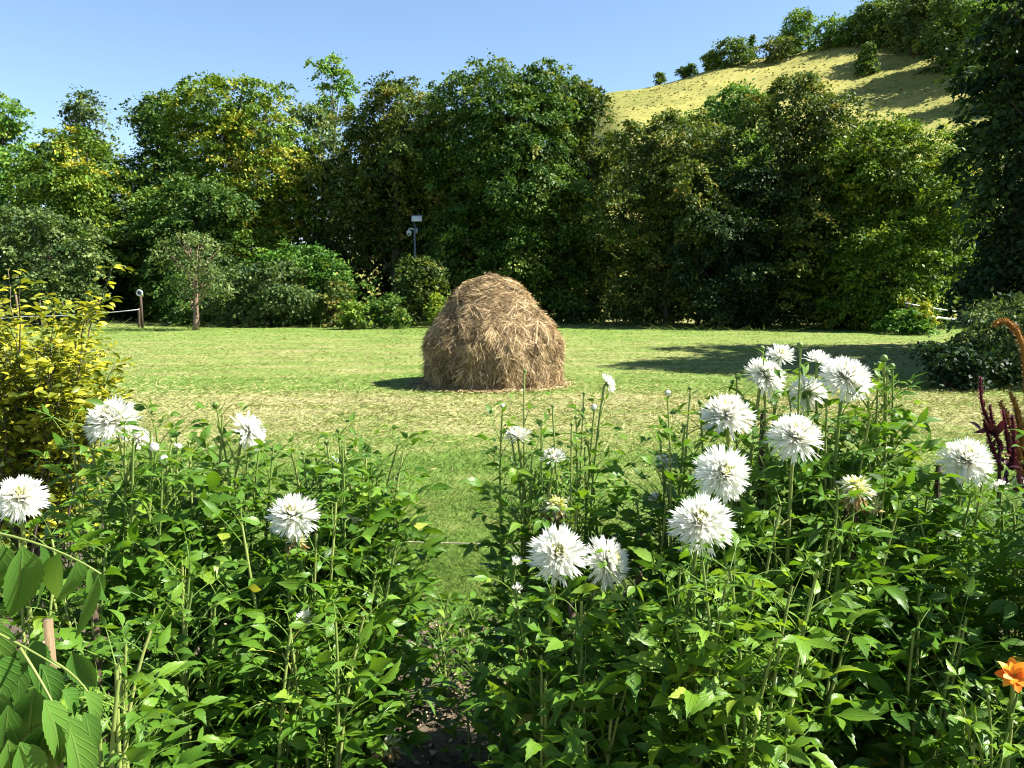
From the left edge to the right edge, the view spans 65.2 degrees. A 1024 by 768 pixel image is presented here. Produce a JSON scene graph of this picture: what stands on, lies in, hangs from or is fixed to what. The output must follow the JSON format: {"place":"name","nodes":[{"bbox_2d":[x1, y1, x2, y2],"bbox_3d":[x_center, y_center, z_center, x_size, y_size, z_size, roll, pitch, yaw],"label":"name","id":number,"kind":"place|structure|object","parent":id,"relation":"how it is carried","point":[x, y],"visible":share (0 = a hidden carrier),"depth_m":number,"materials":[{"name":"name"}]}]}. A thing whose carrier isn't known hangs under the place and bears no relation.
{"place":"outdoors","nodes":[
{"label":"outdoors","id":0,"kind":"place"},
{"bbox_2d":[0,0,888,277],"label":"sky","id":1,"kind":"structure","parent":0,"point":[120,50],"materials":[{"name":"blue"}]},
{"bbox_2d":[0,617,1017,767],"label":"flower bed soil","id":2,"kind":"structure","parent":0,"point":[437,756],"depth_m":3.03,"materials":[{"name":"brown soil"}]},
{"bbox_2d":[0,532,107,767],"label":"broad leaf plant","id":3,"kind":"object","parent":2,"relation":"on","point":[43,729],"visible":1,"depth_m":1.16,"materials":[{"name":"green plant"}]},
{"bbox_2d":[0,474,128,715],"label":"dahlia plant","id":4,"kind":"object","parent":2,"relation":"on","point":[21,496],"visible":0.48,"depth_m":2.27,"materials":[{"name":"white plant"}]},
{"bbox_2d":[0,510,168,766],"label":"dahlia plant","id":5,"kind":"object","parent":2,"relation":"on","point":[154,662],"visible":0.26,"depth_m":2.37,"materials":[{"name":"green plant"}]},
{"bbox_2d":[28,581,227,767],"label":"dahlia plant","id":6,"kind":"object","parent":2,"relation":"on","point":[191,755],"visible":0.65,"depth_m":1.94,"materials":[{"name":"green plant"}]},
{"bbox_2d":[24,395,245,764],"bbox_3d":[-1.271,0.713,2.594,0.745,1.365,0.644,0,7,0],"label":"dahlia plant","id":7,"kind":"object","parent":2,"relation":"on","point":[109,419],"visible":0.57,"depth_m":2.52,"materials":[{"name":"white plant"}]},
{"bbox_2d":[59,614,212,767],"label":"dahlia plant","id":8,"kind":"object","parent":2,"relation":"on","point":[137,753],"visible":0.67,"depth_m":1.53,"materials":[{"name":"green plant"}]},
{"bbox_2d":[99,398,276,767],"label":"dahlia plant","id":9,"kind":"object","parent":2,"relation":"on","point":[213,478],"visible":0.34,"depth_m":2.68,"materials":[{"name":"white plant"}]},
{"bbox_2d":[109,518,275,767],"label":"dahlia plant","id":10,"kind":"object","parent":2,"relation":"on","point":[183,641],"visible":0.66,"depth_m":2.30,"materials":[{"name":"green plant"}]},
{"bbox_2d":[153,401,313,765],"bbox_3d":[-0.955,0.707,2.895,0.597,1.300,0.601,0,7,0],"label":"dahlia plant","id":11,"kind":"object","parent":2,"relation":"on","point":[252,433],"visible":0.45,"depth_m":2.79,"materials":[{"name":"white plant"}]},
{"bbox_2d":[184,478,390,767],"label":"dahlia plant","id":12,"kind":"object","parent":2,"relation":"on","point":[290,516],"visible":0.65,"depth_m":2.44,"materials":[{"name":"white plant"}]},
{"bbox_2d":[204,612,392,767],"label":"dahlia plant","id":13,"kind":"object","parent":2,"relation":"on","point":[253,744],"visible":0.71,"depth_m":2.25,"materials":[{"name":"green plant"}]},
{"bbox_2d":[241,587,412,767],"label":"dahlia plant","id":14,"kind":"object","parent":2,"relation":"on","point":[376,666],"visible":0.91,"depth_m":2.28,"materials":[{"name":"green plant"}]},
{"bbox_2d":[243,411,411,766],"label":"dahlia plant","id":15,"kind":"object","parent":2,"relation":"on","point":[325,471],"visible":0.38,"depth_m":2.71,"materials":[{"name":"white plant"}]},
{"bbox_2d":[279,424,461,750],"bbox_3d":[-0.527,0.753,2.927,0.692,1.214,0.625,0,7,0],"label":"dahlia plant","id":16,"kind":"object","parent":2,"relation":"on","point":[421,669],"visible":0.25,"depth_m":2.86,"materials":[{"name":"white plant"}]},
{"bbox_2d":[299,513,443,767],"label":"dahlia plant","id":17,"kind":"object","parent":2,"relation":"on","point":[382,616],"visible":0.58,"depth_m":2.58,"materials":[{"name":"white plant"}]},
{"bbox_2d":[403,585,476,667],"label":"young plant","id":18,"kind":"object","parent":2,"relation":"on","point":[445,597],"visible":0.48,"depth_m":3.57,"materials":[{"name":"green plant"}]},
{"bbox_2d":[404,606,482,704],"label":"young plant","id":19,"kind":"object","parent":2,"relation":"on","point":[438,641],"visible":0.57,"depth_m":3.33,"materials":[{"name":"green plant"}]},
{"bbox_2d":[430,573,501,647],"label":"young plant","id":20,"kind":"object","parent":2,"relation":"on","point":[470,616],"visible":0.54,"depth_m":3.79,"materials":[{"name":"green plant"}]},
{"bbox_2d":[434,685,503,767],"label":"young plant","id":21,"kind":"object","parent":2,"relation":"on","point":[466,753],"visible":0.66,"depth_m":2.85,"materials":[{"name":"green plant"}]},
{"bbox_2d":[437,616,502,721],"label":"young plant","id":22,"kind":"object","parent":2,"relation":"on","point":[451,700],"visible":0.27,"depth_m":3.17,"materials":[{"name":"green plant"}]},
{"bbox_2d":[457,369,585,754],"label":"dahlia plant","id":23,"kind":"object","parent":2,"relation":"on","point":[516,433],"visible":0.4,"depth_m":2.65,"materials":[{"name":"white plant"}]},
{"bbox_2d":[447,555,601,767],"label":"dahlia plant","id":24,"kind":"object","parent":2,"relation":"on","point":[488,655],"visible":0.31,"depth_m":2.50,"materials":[{"name":"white plant"}]},
{"bbox_2d":[477,404,636,765],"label":"dahlia plant","id":25,"kind":"object","parent":2,"relation":"on","point":[556,504],"visible":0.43,"depth_m":2.55,"materials":[{"name":"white plant"}]},
{"bbox_2d":[458,524,672,767],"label":"dahlia plant","id":26,"kind":"object","parent":2,"relation":"on","point":[556,555],"visible":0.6,"depth_m":2.16,"materials":[{"name":"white plant"}]},
{"bbox_2d":[462,618,674,767],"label":"dahlia plant","id":27,"kind":"object","parent":2,"relation":"on","point":[578,698],"visible":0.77,"depth_m":2.08,"materials":[{"name":"green plant"}]},
{"bbox_2d":[527,374,654,751],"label":"dahlia plant","id":28,"kind":"object","parent":2,"relation":"on","point":[605,506],"visible":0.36,"depth_m":2.67,"materials":[{"name":"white plant"}]},
{"bbox_2d":[511,624,683,767],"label":"dahlia plant","id":29,"kind":"object","parent":2,"relation":"on","point":[626,728],"visible":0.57,"depth_m":2.06,"materials":[{"name":"green plant"}]},
{"bbox_2d":[522,535,672,767],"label":"dahlia plant","id":30,"kind":"object","parent":2,"relation":"on","point":[616,554],"visible":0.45,"depth_m":2.26,"materials":[{"name":"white plant"}]},
{"bbox_2d":[584,386,747,767],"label":"dahlia plant","id":31,"kind":"object","parent":2,"relation":"on","point":[662,548],"visible":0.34,"depth_m":2.54,"materials":[{"name":"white plant"}]},
{"bbox_2d":[570,549,787,767],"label":"dahlia plant","id":32,"kind":"object","parent":2,"relation":"on","point":[702,658],"visible":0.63,"depth_m":2.02,"materials":[{"name":"green plant"}]},
{"bbox_2d":[594,490,808,767],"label":"dahlia plant","id":33,"kind":"object","parent":2,"relation":"on","point":[698,518],"visible":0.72,"depth_m":2.02,"materials":[{"name":"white plant"}]},
{"bbox_2d":[615,443,822,767],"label":"dahlia plant","id":34,"kind":"object","parent":2,"relation":"on","point":[722,473],"visible":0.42,"depth_m":2.24,"materials":[{"name":"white plant"}]},
{"bbox_2d":[639,393,845,738],"bbox_3d":[0.691,0.711,2.536,0.600,1.374,0.629,0,7,0],"label":"dahlia plant","id":35,"kind":"object","parent":2,"relation":"on","point":[730,409],"visible":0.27,"depth_m":2.45,"materials":[{"name":"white plant"}]},
{"bbox_2d":[632,528,883,767],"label":"dahlia plant","id":36,"kind":"object","parent":2,"relation":"on","point":[796,657],"visible":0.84,"depth_m":1.98,"materials":[{"name":"green plant"}]},
{"bbox_2d":[676,342,859,696],"bbox_3d":[0.859,0.617,2.694,0.613,1.525,0.633,5,8,37],"label":"dahlia plant","id":37,"kind":"object","parent":2,"relation":"on","point":[766,373],"visible":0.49,"depth_m":2.60,"materials":[{"name":"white plant"}]},
{"bbox_2d":[704,412,906,764],"bbox_3d":[0.852,0.746,2.408,0.580,1.336,0.515,5,8,34],"label":"dahlia plant","id":38,"kind":"object","parent":2,"relation":"on","point":[795,435],"visible":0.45,"depth_m":2.30,"materials":[{"name":"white plant"}]},
{"bbox_2d":[752,350,869,660],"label":"dahlia plant","id":39,"kind":"object","parent":2,"relation":"on","point":[810,393],"visible":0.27,"depth_m":2.75,"materials":[{"name":"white plant"}]},
{"bbox_2d":[729,587,903,767],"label":"dahlia plant","id":40,"kind":"object","parent":2,"relation":"on","point":[834,684],"visible":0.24,"depth_m":2.24,"materials":[{"name":"green plant"}]},
{"bbox_2d":[751,354,939,762],"bbox_3d":[1.039,0.649,2.553,0.586,1.492,0.608,2,7,14],"label":"dahlia plant","id":41,"kind":"object","parent":2,"relation":"on","point":[847,376],"visible":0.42,"depth_m":2.45,"materials":[{"name":"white plant"}]},
{"bbox_2d":[770,462,969,767],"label":"dahlia plant","id":42,"kind":"object","parent":2,"relation":"on","point":[854,497],"visible":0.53,"depth_m":2.34,"materials":[{"name":"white plant"}]},
{"bbox_2d":[804,354,981,761],"bbox_3d":[1.252,0.640,2.653,0.586,1.488,0.654,3,7,26],"label":"dahlia plant","id":43,"kind":"object","parent":2,"relation":"on","point":[915,478],"visible":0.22,"depth_m":2.52,"materials":[{"name":"green plant"}]},
{"bbox_2d":[812,559,1023,767],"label":"dahlia plant","id":44,"kind":"object","parent":2,"relation":"on","point":[904,721],"visible":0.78,"depth_m":2.23,"materials":[{"name":"green plant"}]},
{"bbox_2d":[852,462,1016,761],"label":"dahlia plant","id":45,"kind":"object","parent":2,"relation":"on","point":[956,529],"visible":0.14,"depth_m":2.47,"materials":[{"name":"green plant"}]},
{"bbox_2d":[875,436,1023,767],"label":"dahlia plant","id":46,"kind":"object","parent":2,"relation":"on","point":[967,459],"visible":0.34,"depth_m":2.44,"materials":[{"name":"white plant"}]},
{"bbox_2d":[903,657,1023,767],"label":"dahlia plant","id":47,"kind":"object","parent":2,"relation":"on","point":[1011,672],"visible":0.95,"depth_m":2.04,"materials":[{"name":"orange plant"}]},
{"bbox_2d":[934,479,1023,757],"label":"dahlia plant","id":48,"kind":"object","parent":2,"relation":"on","point":[996,542],"visible":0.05,"depth_m":2.75,"materials":[{"name":"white plant"}]},
{"bbox_2d":[943,476,1023,766],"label":"dahlia plant","id":49,"kind":"object","parent":2,"relation":"on","point":[984,549],"visible":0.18,"depth_m":2.58,"materials":[{"name":"green plant"}]},
{"bbox_2d":[968,376,1023,649],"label":"amaranth plant","id":50,"kind":"object","parent":2,"relation":"on","point":[990,429],"visible":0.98,"depth_m":2.99,"materials":[{"name":"red plant"}]},
{"bbox_2d":[975,429,1023,767],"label":"dahlia plant","id":51,"kind":"object","parent":2,"relation":"on","point":[998,558],"visible":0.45,"depth_m":2.40,"materials":[{"name":"green plant"}]},
{"bbox_2d":[984,547,1023,748],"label":"dahlia plant","id":52,"kind":"object","parent":2,"relation":"on","point":[1009,608],"visible":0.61,"depth_m":2.28,"materials":[{"name":"green plant"}]},
{"bbox_2d":[991,317,1023,605],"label":"amaranth plant","id":53,"kind":"object","parent":2,"relation":"on","point":[1018,336],"visible":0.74,"depth_m":3.03,"materials":[{"name":"red plant"}]},
{"bbox_2d":[0,10,1022,318],"bbox_3d":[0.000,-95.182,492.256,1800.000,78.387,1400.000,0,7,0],"label":"hill","id":54,"kind":"structure","parent":0,"point":[918,100],"depth_m":133.22,"materials":[{"name":"yellow plant"}]},
{"bbox_2d":[42,83,126,208],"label":"broadleaf tree","id":55,"kind":"object","parent":54,"relation":"on","point":[80,111],"visible":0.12,"depth_m":51.99,"materials":[{"name":"green plant"}]},
{"bbox_2d":[103,88,216,274],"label":"broadleaf tree","id":56,"kind":"object","parent":54,"relation":"on","point":[146,131],"visible":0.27,"depth_m":49.36,"materials":[{"name":"green plant"}]},
{"bbox_2d":[288,101,354,299],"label":"broadleaf tree","id":57,"kind":"object","parent":54,"relation":"on","point":[311,123],"visible":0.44,"depth_m":45.59,"materials":[{"name":"green plant"}]},
{"bbox_2d":[303,52,367,165],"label":"broadleaf tree","id":58,"kind":"object","parent":54,"relation":"on","point":[332,72],"visible":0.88,"depth_m":52.74,"materials":[{"name":"green plant"}]},
{"bbox_2d":[292,179,387,314],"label":"broadleaf tree","id":59,"kind":"object","parent":54,"relation":"on","point":[358,270],"visible":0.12,"depth_m":52.25,"materials":[{"name":"green plant"}]},
{"bbox_2d":[585,130,672,318],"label":"broadleaf tree","id":60,"kind":"object","parent":54,"relation":"on","point":[623,161],"visible":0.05,"depth_m":49.16,"materials":[{"name":"green plant"}]},
{"bbox_2d":[659,78,784,234],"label":"broadleaf tree","id":61,"kind":"object","parent":54,"relation":"on","point":[724,105],"visible":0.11,"depth_m":46.83,"materials":[{"name":"green plant"}]},
{"bbox_2d":[706,34,761,68],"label":"hill tree","id":62,"kind":"object","parent":54,"relation":"on","point":[736,54],"visible":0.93,"depth_m":155.45,"materials":[{"name":"green plant"}]},
{"bbox_2d":[755,33,804,63],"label":"hill tree","id":63,"kind":"object","parent":54,"relation":"on","point":[773,52],"visible":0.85,"depth_m":152.25,"materials":[{"name":"green plant"}]},
{"bbox_2d":[777,7,820,54],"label":"hill tree","id":64,"kind":"object","parent":54,"relation":"on","point":[798,22],"visible":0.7,"depth_m":158.39,"materials":[{"name":"green plant"}]},
{"bbox_2d":[801,12,857,52],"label":"hill tree","id":65,"kind":"object","parent":54,"relation":"on","point":[829,35],"visible":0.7,"depth_m":152.21,"materials":[{"name":"green plant"}]},
{"bbox_2d":[834,0,899,46],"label":"hill tree","id":66,"kind":"object","parent":54,"relation":"on","point":[861,12],"visible":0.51,"depth_m":147.43,"materials":[{"name":"green plant"}]},
{"bbox_2d":[853,40,880,75],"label":"hill shrub","id":67,"kind":"object","parent":54,"relation":"on","point":[864,63],"visible":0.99,"depth_m":132.61,"materials":[{"name":"green plant"}]},
{"bbox_2d":[859,0,925,48],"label":"hill tree","id":68,"kind":"object","parent":54,"relation":"on","point":[873,20],"visible":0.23,"depth_m":144.51,"materials":[{"name":"green plant"}]},
{"bbox_2d":[877,0,968,57],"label":"hill tree","id":69,"kind":"object","parent":54,"relation":"on","point":[914,7],"visible":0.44,"depth_m":135.61,"materials":[{"name":"green plant"}]},
{"bbox_2d":[911,0,974,75],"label":"hill tree","id":70,"kind":"object","parent":54,"relation":"on","point":[947,26],"visible":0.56,"depth_m":123.15,"materials":[{"name":"green plant"}]},
{"bbox_2d":[948,0,1013,80],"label":"hill tree","id":71,"kind":"object","parent":54,"relation":"on","point":[971,28],"visible":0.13,"depth_m":116.87,"materials":[{"name":"green plant"}]},
{"bbox_2d":[0,317,1023,635],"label":"lawn","id":72,"kind":"structure","parent":0,"point":[694,357],"depth_m":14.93,"materials":[{"name":"green plant"}]},
{"bbox_2d":[0,91,46,319],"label":"broadleaf tree","id":73,"kind":"object","parent":72,"relation":"on","point":[13,131],"visible":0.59,"depth_m":44.53,"materials":[{"name":"green plant"}]},
{"bbox_2d":[0,263,135,621],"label":"golden shrub","id":74,"kind":"object","parent":72,"relation":"on","point":[22,430],"visible":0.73,"depth_m":4.04,"materials":[{"name":"yellow plant"}]},
{"bbox_2d":[0,204,138,326],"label":"bush","id":75,"kind":"object","parent":72,"relation":"on","point":[60,284],"visible":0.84,"depth_m":37.54,"materials":[{"name":"green plant"}]},
{"bbox_2d":[1,122,153,319],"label":"broadleaf tree","id":76,"kind":"object","parent":72,"relation":"on","point":[86,179],"visible":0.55,"depth_m":41.60,"materials":[{"name":"green plant"}]},
{"bbox_2d":[56,193,163,321],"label":"broadleaf tree","id":77,"kind":"object","parent":72,"relation":"on","point":[129,303],"visible":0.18,"depth_m":42.80,"materials":[{"name":"green plant"}]},
{"bbox_2d":[148,268,226,325],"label":"bush","id":78,"kind":"object","parent":72,"relation":"on","point":[183,311],"visible":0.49,"depth_m":38.17,"materials":[{"name":"green plant"}]},
{"bbox_2d":[114,172,264,322],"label":"broadleaf tree","id":79,"kind":"object","parent":72,"relation":"on","point":[158,208],"visible":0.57,"depth_m":40.87,"materials":[{"name":"green plant"}]},
{"bbox_2d":[139,228,241,329],"bbox_3d":[-13.508,-4.388,33.931,4.318,4.434,3.652,0,7,0],"label":"sapling","id":80,"kind":"object","parent":72,"relation":"on","point":[195,261],"visible":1,"depth_m":33.60,"materials":[{"name":"green plant"}]},
{"bbox_2d":[114,70,338,290],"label":"broadleaf tree","id":81,"kind":"object","parent":72,"relation":"on","point":[235,127],"visible":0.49,"depth_m":43.82,"materials":[{"name":"green plant"}]},
{"bbox_2d":[199,257,323,327],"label":"bush","id":82,"kind":"object","parent":72,"relation":"on","point":[257,309],"visible":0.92,"depth_m":36.56,"materials":[{"name":"green plant"}]},
{"bbox_2d":[239,235,384,325],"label":"bush","id":83,"kind":"object","parent":72,"relation":"on","point":[308,256],"visible":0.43,"depth_m":37.92,"materials":[{"name":"green plant"}]},
{"bbox_2d":[307,272,358,327],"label":"bush","id":84,"kind":"object","parent":72,"relation":"on","point":[331,310],"visible":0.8,"depth_m":36.45,"materials":[{"name":"green plant"}]},
{"bbox_2d":[335,298,382,328],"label":"bush","id":85,"kind":"object","parent":72,"relation":"on","point":[352,312],"visible":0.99,"depth_m":34.41,"materials":[{"name":"green plant"}]},
{"bbox_2d":[363,289,415,328],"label":"bush","id":86,"kind":"object","parent":72,"relation":"on","point":[386,315],"visible":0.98,"depth_m":35.08,"materials":[{"name":"green plant"}]},
{"bbox_2d":[318,70,476,294],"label":"broadleaf tree","id":87,"kind":"object","parent":72,"relation":"on","point":[367,232],"visible":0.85,"depth_m":42.44,"materials":[{"name":"green plant"}]},
{"bbox_2d":[386,252,450,325],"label":"bush","id":88,"kind":"object","parent":72,"relation":"on","point":[425,266],"visible":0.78,"depth_m":37.09,"materials":[{"name":"green plant"}]},
{"bbox_2d":[352,111,531,317],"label":"broadleaf tree","id":89,"kind":"object","parent":72,"relation":"on","point":[387,260],"visible":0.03,"depth_m":44.94,"materials":[{"name":"green plant"}]},
{"bbox_2d":[405,271,585,394],"bbox_3d":[-0.332,-0.979,14.459,3.427,2.112,3.286,0,7,0],"label":"haystack","id":90,"kind":"object","parent":72,"relation":"on","point":[493,332],"visible":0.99,"depth_m":13.58,"materials":[{"name":"plant"}]},
{"bbox_2d":[400,48,626,323],"bbox_3d":[0.051,-10.046,41.118,11.386,13.896,9.704,-2,7,-15],"label":"broadleaf tree","id":91,"kind":"object","parent":72,"relation":"on","point":[513,137],"visible":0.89,"depth_m":39.34,"materials":[{"name":"green plant"}]},
{"bbox_2d":[540,78,633,322],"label":"broadleaf tree","id":92,"kind":"object","parent":72,"relation":"on","point":[580,154],"visible":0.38,"depth_m":40.53,"materials":[{"name":"green plant"}]},
{"bbox_2d":[580,105,755,325],"bbox_3d":[7.617,-7.969,38.013,8.324,10.690,8.366,2,7,20],"label":"broadleaf tree","id":93,"kind":"object","parent":72,"relation":"on","point":[665,175],"visible":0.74,"depth_m":37.15,"materials":[{"name":"green plant"}]},
{"bbox_2d":[646,154,809,329],"bbox_3d":[9.839,-6.319,36.119,7.317,7.858,7.200,0,7,0],"label":"broadleaf tree","id":94,"kind":"object","parent":72,"relation":"on","point":[725,302],"visible":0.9,"depth_m":34.91,"materials":[{"name":"green plant"}]},
{"bbox_2d":[716,70,893,328],"bbox_3d":[13.253,-8.318,36.441,7.406,11.761,7.681,-6,9,-43],"label":"broadleaf tree","id":95,"kind":"object","parent":72,"relation":"on","point":[796,234],"visible":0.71,"depth_m":34.93,"materials":[{"name":"green plant"}]},
{"bbox_2d":[790,109,1003,331],"bbox_3d":[16.613,-7.060,34.677,8.439,9.431,8.566,3,7,25],"label":"broadleaf tree","id":96,"kind":"object","parent":72,"relation":"on","point":[880,233],"visible":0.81,"depth_m":33.06,"materials":[{"name":"green plant"}]},
{"bbox_2d":[867,306,943,334],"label":"bush","id":97,"kind":"object","parent":72,"relation":"on","point":[912,325],"visible":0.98,"depth_m":30.28,"materials":[{"name":"green plant"}]},
{"bbox_2d":[900,336,1018,391],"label":"bush","id":98,"kind":"object","parent":72,"relation":"on","point":[963,374],"visible":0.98,"depth_m":13.58,"materials":[{"name":"green plant"}]},
{"bbox_2d":[931,116,1004,320],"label":"broadleaf tree","id":99,"kind":"object","parent":72,"relation":"on","point":[959,132],"visible":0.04,"depth_m":42.56,"materials":[{"name":"green plant"}]},
{"bbox_2d":[930,0,1023,343],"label":"tall tree","id":100,"kind":"object","parent":72,"relation":"on","point":[990,142],"visible":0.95,"depth_m":17.73,"materials":[{"name":"green plant"}]},
{"bbox_2d":[943,286,1023,386],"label":"round shrub","id":101,"kind":"object","parent":72,"relation":"on","point":[1014,302],"visible":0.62,"depth_m":14.17,"materials":[{"name":"green plant"}]},
{"bbox_2d":[1,327,1023,476],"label":"cut grass","id":102,"kind":"structure","parent":0,"point":[439,408],"depth_m":11.83,"materials":[{"name":"plant"}]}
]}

